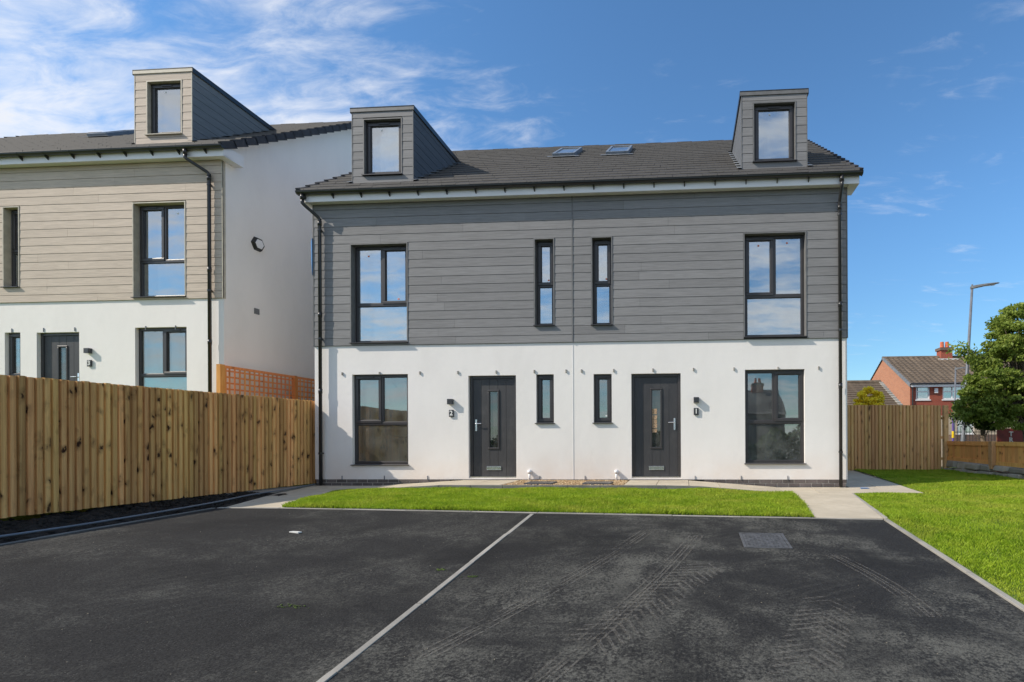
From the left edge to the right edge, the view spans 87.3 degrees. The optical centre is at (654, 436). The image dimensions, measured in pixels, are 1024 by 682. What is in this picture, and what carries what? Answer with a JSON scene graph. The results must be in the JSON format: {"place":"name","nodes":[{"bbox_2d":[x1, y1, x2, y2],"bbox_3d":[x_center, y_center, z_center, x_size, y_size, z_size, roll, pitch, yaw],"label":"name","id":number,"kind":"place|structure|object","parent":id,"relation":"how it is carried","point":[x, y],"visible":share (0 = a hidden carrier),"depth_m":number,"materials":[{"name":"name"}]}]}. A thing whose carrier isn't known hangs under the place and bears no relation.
{"place":"outdoors","nodes":[
{"label":"outdoors","id":0,"kind":"place"},
{"bbox_2d":[0,483,354,543],"bbox_3d":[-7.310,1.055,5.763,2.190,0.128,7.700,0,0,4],"label":"soil","id":1,"kind":"structure","parent":0,"point":[55,521],"depth_m":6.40,"materials":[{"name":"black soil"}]},
{"bbox_2d":[0,483,315,537],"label":"service pipe","id":2,"kind":"object","parent":1,"relation":"on","point":[42,530],"visible":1,"depth_m":6.30,"materials":[{"name":"black plastic"}]},
{"bbox_2d":[0,375,316,517],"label":"timber fence","id":3,"kind":"object","parent":1,"relation":"on","point":[67,445],"visible":0.91,"depth_m":7.73,"materials":[{"name":"brown wood"}]},
{"bbox_2d":[0,67,351,400],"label":"beige clad house","id":4,"kind":"structure","parent":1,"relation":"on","point":[165,242],"depth_m":11.38,"materials":[{"name":"white paint"}]},
{"bbox_2d":[1,210,19,287],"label":"window","id":5,"kind":"structure","parent":4,"relation":"in","point":[14,214],"depth_m":11.56,"materials":[{"name":"black glass"}]},
{"bbox_2d":[9,333,20,375],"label":"window","id":6,"kind":"structure","parent":4,"relation":"in","point":[14,338],"depth_m":11.53,"materials":[{"name":"black glass"}]},
{"bbox_2d":[41,333,78,380],"bbox_3d":[-13.115,-1.241,11.474,1.010,2.113,0.132,0,0,4],"label":"door","id":7,"kind":"structure","parent":4,"relation":"in","point":[59,351],"depth_m":11.48,"materials":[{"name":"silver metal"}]},
{"bbox_2d":[131,205,185,297],"bbox_3d":[-10.725,-4.040,11.280,1.232,2.045,0.245,0,0,4],"label":"window","id":8,"kind":"structure","parent":4,"relation":"in","point":[162,265],"depth_m":11.35,"materials":[{"name":"clear glass"}]},
{"bbox_2d":[139,328,186,389],"bbox_3d":[-10.710,-1.439,11.323,1.186,1.872,0.098,0,0,4],"label":"window","id":9,"kind":"structure","parent":4,"relation":"in","point":[162,351],"depth_m":11.33,"materials":[{"name":"clear glass"}]},
{"bbox_2d":[216,364,314,400],"bbox_3d":[-8.940,-0.776,12.789,0.090,1.470,4.075,0,0,4],"label":"trellis fence","id":10,"kind":"object","parent":1,"relation":"on","point":[221,378],"visible":0.25,"depth_m":11.76,"materials":[{"name":"brown wood"}]},
{"bbox_2d":[225,491,285,506],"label":"soil","id":11,"kind":"structure","parent":0,"point":[249,499],"depth_m":8.48,"materials":[{"name":"black soil"}]},
{"bbox_2d":[25,513,937,671],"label":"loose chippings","id":12,"kind":"object","parent":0,"point":[444,616],"visible":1,"depth_m":3.83,"materials":[{"name":"asphalt"}]},
{"bbox_2d":[0,508,1023,681],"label":"driveway","id":13,"kind":"structure","parent":0,"point":[179,598],"depth_m":3.92,"materials":[{"name":"black asphalt"}]},
{"bbox_2d":[0,508,214,544],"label":"kerb edging","id":14,"kind":"object","parent":13,"relation":"on","point":[102,526],"visible":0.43,"depth_m":5.73,"materials":[{"name":"grey concrete"}]},
{"bbox_2d":[277,603,308,608],"bbox_3d":[-2.693,1.271,3.879,0.263,0.021,0.068,0,0,6],"label":"moss","id":15,"kind":"object","parent":13,"relation":"on","point":[290,605],"visible":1,"depth_m":3.88,"materials":[{"name":"green plant"}]},
{"bbox_2d":[316,514,532,681],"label":"parking line","id":16,"kind":"object","parent":13,"relation":"on","point":[347,660],"visible":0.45,"depth_m":3.75,"materials":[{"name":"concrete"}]},
{"bbox_2d":[218,507,882,519],"bbox_3d":[-1.551,1.089,6.872,8.944,0.267,0.056,0,0,4],"label":"kerb edging","id":17,"kind":"object","parent":13,"relation":"on","point":[560,513],"visible":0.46,"depth_m":6.83,"materials":[{"name":"concrete"}]},
{"bbox_2d":[739,532,792,548],"bbox_3d":[1.205,1.157,5.650,0.500,0.112,0.560,0,0,4],"label":"driveway access cover","id":18,"kind":"object","parent":13,"relation":"on","point":[764,540],"visible":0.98,"depth_m":5.63,"materials":[{"name":"metal"}]},
{"bbox_2d":[0,0,1023,379],"label":"sky","id":19,"kind":"structure","parent":0,"point":[926,97],"materials":[{"name":"blue"}]},
{"bbox_2d":[503,479,627,484],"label":"gravel","id":20,"kind":"structure","parent":0,"point":[576,482],"depth_m":10.01,"materials":[{"name":"beige gravel"}]},
{"bbox_2d":[524,481,556,484],"bbox_3d":[-2.156,0.896,9.829,0.520,0.062,0.410,0,0,4],"label":"manhole cover","id":21,"kind":"object","parent":20,"relation":"on","point":[541,482],"visible":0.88,"depth_m":9.76,"materials":[{"name":"metal"}]},
{"bbox_2d":[582,481,612,484],"bbox_3d":[-1.058,0.891,9.761,0.520,0.062,0.410,0,0,4],"label":"manhole cover","id":22,"kind":"object","parent":20,"relation":"on","point":[598,482],"visible":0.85,"depth_m":9.70,"materials":[{"name":"metal"}]},
{"bbox_2d":[225,471,921,518],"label":"paved path","id":23,"kind":"structure","parent":0,"point":[832,502],"depth_m":9.57,"materials":[{"name":"concrete"}]},
{"bbox_2d":[852,493,886,519],"bbox_3d":[3.261,1.102,7.927,0.054,0.178,2.664,0,0,12],"label":"kerb edging","id":24,"kind":"object","parent":23,"relation":"on","point":[877,511],"visible":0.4,"depth_m":7.34,"materials":[{"name":"concrete"}]},
{"bbox_2d":[291,475,892,517],"bbox_3d":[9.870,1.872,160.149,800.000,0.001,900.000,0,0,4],"label":"ground","id":25,"kind":"structure","parent":0,"point":[613,513],"depth_m":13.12,"materials":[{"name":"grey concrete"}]},
{"bbox_2d":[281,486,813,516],"bbox_3d":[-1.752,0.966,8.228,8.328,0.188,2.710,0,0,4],"label":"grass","id":26,"kind":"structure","parent":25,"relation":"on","point":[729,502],"depth_m":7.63,"materials":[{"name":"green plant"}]},
{"bbox_2d":[295,88,863,487],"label":"semi detached house","id":27,"kind":"structure","parent":25,"relation":"on","point":[661,311],"depth_m":10.62,"materials":[{"name":"white"}]},
{"bbox_2d":[349,246,407,343],"bbox_3d":[-5.744,-2.983,10.873,1.255,2.065,0.245,0,0,4],"label":"window","id":28,"kind":"structure","parent":27,"relation":"in","point":[380,272],"depth_m":10.96,"materials":[{"name":"clear glass"}]},
{"bbox_2d":[350,375,407,465],"bbox_3d":[-5.735,-0.351,10.873,1.248,1.905,0.185,0,0,4],"label":"window","id":29,"kind":"structure","parent":27,"relation":"in","point":[381,378],"depth_m":10.90,"materials":[{"name":"black glass"}]},
{"bbox_2d":[470,376,515,477],"bbox_3d":[-3.338,-0.202,10.772,1.005,2.125,0.132,0,0,4],"label":"door","id":30,"kind":"structure","parent":27,"relation":"in","point":[492,398],"depth_m":10.77,"materials":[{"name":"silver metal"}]},
{"bbox_2d":[533,242,554,325],"bbox_3d":[-2.248,-3.151,10.658,0.436,1.770,0.245,0,0,4],"label":"window","id":31,"kind":"structure","parent":27,"relation":"in","point":[540,284],"depth_m":10.70,"materials":[{"name":"black glass"}]},
{"bbox_2d":[535,375,554,423],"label":"window","id":32,"kind":"structure","parent":27,"relation":"in","point":[541,420],"depth_m":10.67,"materials":[{"name":"black glass"}]},
{"bbox_2d":[591,240,612,325],"bbox_3d":[-1.059,-3.152,10.584,0.446,1.780,0.245,0,0,4],"label":"window","id":33,"kind":"structure","parent":27,"relation":"in","point":[597,243],"depth_m":10.63,"materials":[{"name":"black glass"}]},
{"bbox_2d":[594,374,612,422],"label":"window","id":34,"kind":"structure","parent":27,"relation":"in","point":[608,377],"depth_m":10.60,"materials":[{"name":"black glass"}]},
{"bbox_2d":[632,374,680,477],"bbox_3d":[0.044,-0.217,10.564,1.002,2.125,0.132,0,0,4],"label":"door","id":35,"kind":"structure","parent":27,"relation":"in","point":[656,398],"depth_m":10.56,"materials":[{"name":"grey metal"}]},
{"bbox_2d":[744,370,806,463],"bbox_3d":[2.414,-0.396,10.371,1.217,1.890,0.185,0,0,4],"label":"window","id":36,"kind":"structure","parent":27,"relation":"in","point":[775,420],"depth_m":10.38,"materials":[{"name":"black glass"}]},
{"bbox_2d":[744,235,806,337],"bbox_3d":[2.412,-3.014,10.371,1.248,2.072,0.245,0,0,4],"label":"window","id":37,"kind":"structure","parent":27,"relation":"in","point":[772,294],"depth_m":10.42,"materials":[{"name":"black glass"}]},
{"bbox_2d":[396,485,764,491],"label":"raised path kerb","id":38,"kind":"structure","parent":25,"relation":"on","point":[575,486],"depth_m":9.38,"materials":[{"name":"grey concrete"}]},
{"bbox_2d":[847,380,902,474],"bbox_3d":[8.339,-0.566,27.432,7.280,4.790,6.320,0,0,4],"label":"bungalow","id":39,"kind":"object","parent":25,"relation":"on","point":[854,387],"visible":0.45,"depth_m":26.25,"materials":[{"name":"brown brick"}]},
{"bbox_2d":[870,342,1014,466],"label":"brick house","id":40,"kind":"structure","parent":25,"relation":"on","point":[918,380],"depth_m":32.44,"materials":[{"name":"red brick"}]},
{"bbox_2d":[915,387,930,400],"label":"window","id":41,"kind":"structure","parent":40,"relation":"in","point":[920,395],"depth_m":31.07,"materials":[{"name":"white plastic"}]},
{"bbox_2d":[942,387,961,400],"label":"window","id":42,"kind":"structure","parent":40,"relation":"in","point":[947,395],"depth_m":30.97,"materials":[{"name":"white plastic"}]},
{"bbox_2d":[954,367,965,434],"bbox_3d":[16.930,-1.039,28.666,0.856,5.662,0.257,0,0,4],"label":"street lamp","id":43,"kind":"object","parent":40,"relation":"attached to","point":[955,369],"visible":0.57,"depth_m":28.64,"materials":[{"name":"white metal"}]},
{"bbox_2d":[958,423,973,434],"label":"window","id":44,"kind":"structure","parent":40,"relation":"in","point":[971,433],"depth_m":31.00,"materials":[{"name":"white plastic"}]},
{"bbox_2d":[884,519,1023,611],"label":"kerb edging","id":45,"kind":"object","parent":25,"relation":"on","point":[1008,598],"visible":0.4,"depth_m":4.73,"materials":[{"name":"concrete"}]},
{"bbox_2d":[949,434,996,471],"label":"dark wall","id":46,"kind":"structure","parent":25,"relation":"on","point":[973,438],"depth_m":25.53,"materials":[{"name":"brick"}]},
{"bbox_2d":[954,427,994,440],"bbox_3d":[14.936,0.649,24.080,1.950,2.200,0.030,0,0,4],"label":"iron railing","id":47,"kind":"object","parent":25,"relation":"on","point":[969,434],"visible":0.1,"depth_m":24.10,"materials":[{"name":"black metal"}]},
{"bbox_2d":[855,470,1013,493],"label":"lawn","id":48,"kind":"structure","parent":0,"point":[915,484],"depth_m":10.94,"materials":[{"name":"green plant"}]},
{"bbox_2d":[847,405,948,470],"bbox_3d":[6.277,0.030,14.726,4.128,1.897,0.127,0,0,1],"label":"timber fence","id":49,"kind":"object","parent":48,"relation":"on","point":[892,437],"visible":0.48,"depth_m":14.68,"materials":[{"name":"brown wood"}]},
{"bbox_2d":[944,460,1023,478],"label":"stone wall","id":50,"kind":"structure","parent":48,"relation":"on","point":[979,468],"depth_m":13.07,"materials":[{"name":"grey stone"}]},
{"bbox_2d":[947,441,1023,468],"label":"timber fence","id":51,"kind":"object","parent":50,"relation":"on","point":[991,454],"visible":0.98,"depth_m":12.95,"materials":[{"name":"brown wood"}]},
{"bbox_2d":[855,468,1023,604],"bbox_3d":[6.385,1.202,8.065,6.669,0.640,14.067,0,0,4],"label":"grass","id":52,"kind":"structure","parent":0,"point":[983,502],"depth_m":6.77,"materials":[{"name":"green plant"}]},
{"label":"ground","id":53,"kind":"structure","parent":0,"visible":0},
{"bbox_2d":[852,386,885,404],"bbox_3d":[8.510,-0.331,20.196,1.486,3.336,1.218,0,0,4],"label":"golden conifer","id":54,"kind":"object","parent":53,"relation":"on","point":[877,397],"visible":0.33,"depth_m":20.13,"materials":[{"name":"yellow plant"}]},
{"bbox_2d":[952,420,953,440],"bbox_3d":[13.402,0.431,23.173,0.102,2.750,0.102,0,0,-19],"label":"marker post","id":55,"kind":"object","parent":53,"relation":"on","point":[952,431],"visible":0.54,"depth_m":23.14,"materials":[{"name":"plastic"}]},
{"bbox_2d":[949,400,1000,440],"bbox_3d":[13.440,-0.113,21.031,2.857,3.657,2.161,0,0,4],"label":"ivy clad tree","id":56,"kind":"object","parent":53,"relation":"on","point":[982,426],"visible":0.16,"depth_m":21.03,"materials":[{"name":"green plant"}]},
{"bbox_2d":[960,282,999,440],"bbox_3d":[13.260,-2.274,21.152,1.575,7.973,0.257,0,0,8],"label":"street lamp","id":57,"kind":"object","parent":53,"relation":"on","point":[963,431],"visible":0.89,"depth_m":21.15,"materials":[{"name":"grey metal"}]},
{"bbox_2d":[946,302,1023,441],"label":"broadleaf tree","id":58,"kind":"object","parent":53,"relation":"on","point":[998,393],"visible":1,"depth_m":18.88,"materials":[{"name":"green plant"}]},
{"bbox_2d":[997,428,1022,472],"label":"red hoarding","id":59,"kind":"object","parent":53,"relation":"on","point":[1009,435],"visible":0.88,"depth_m":22.16,"materials":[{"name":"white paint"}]}
]}

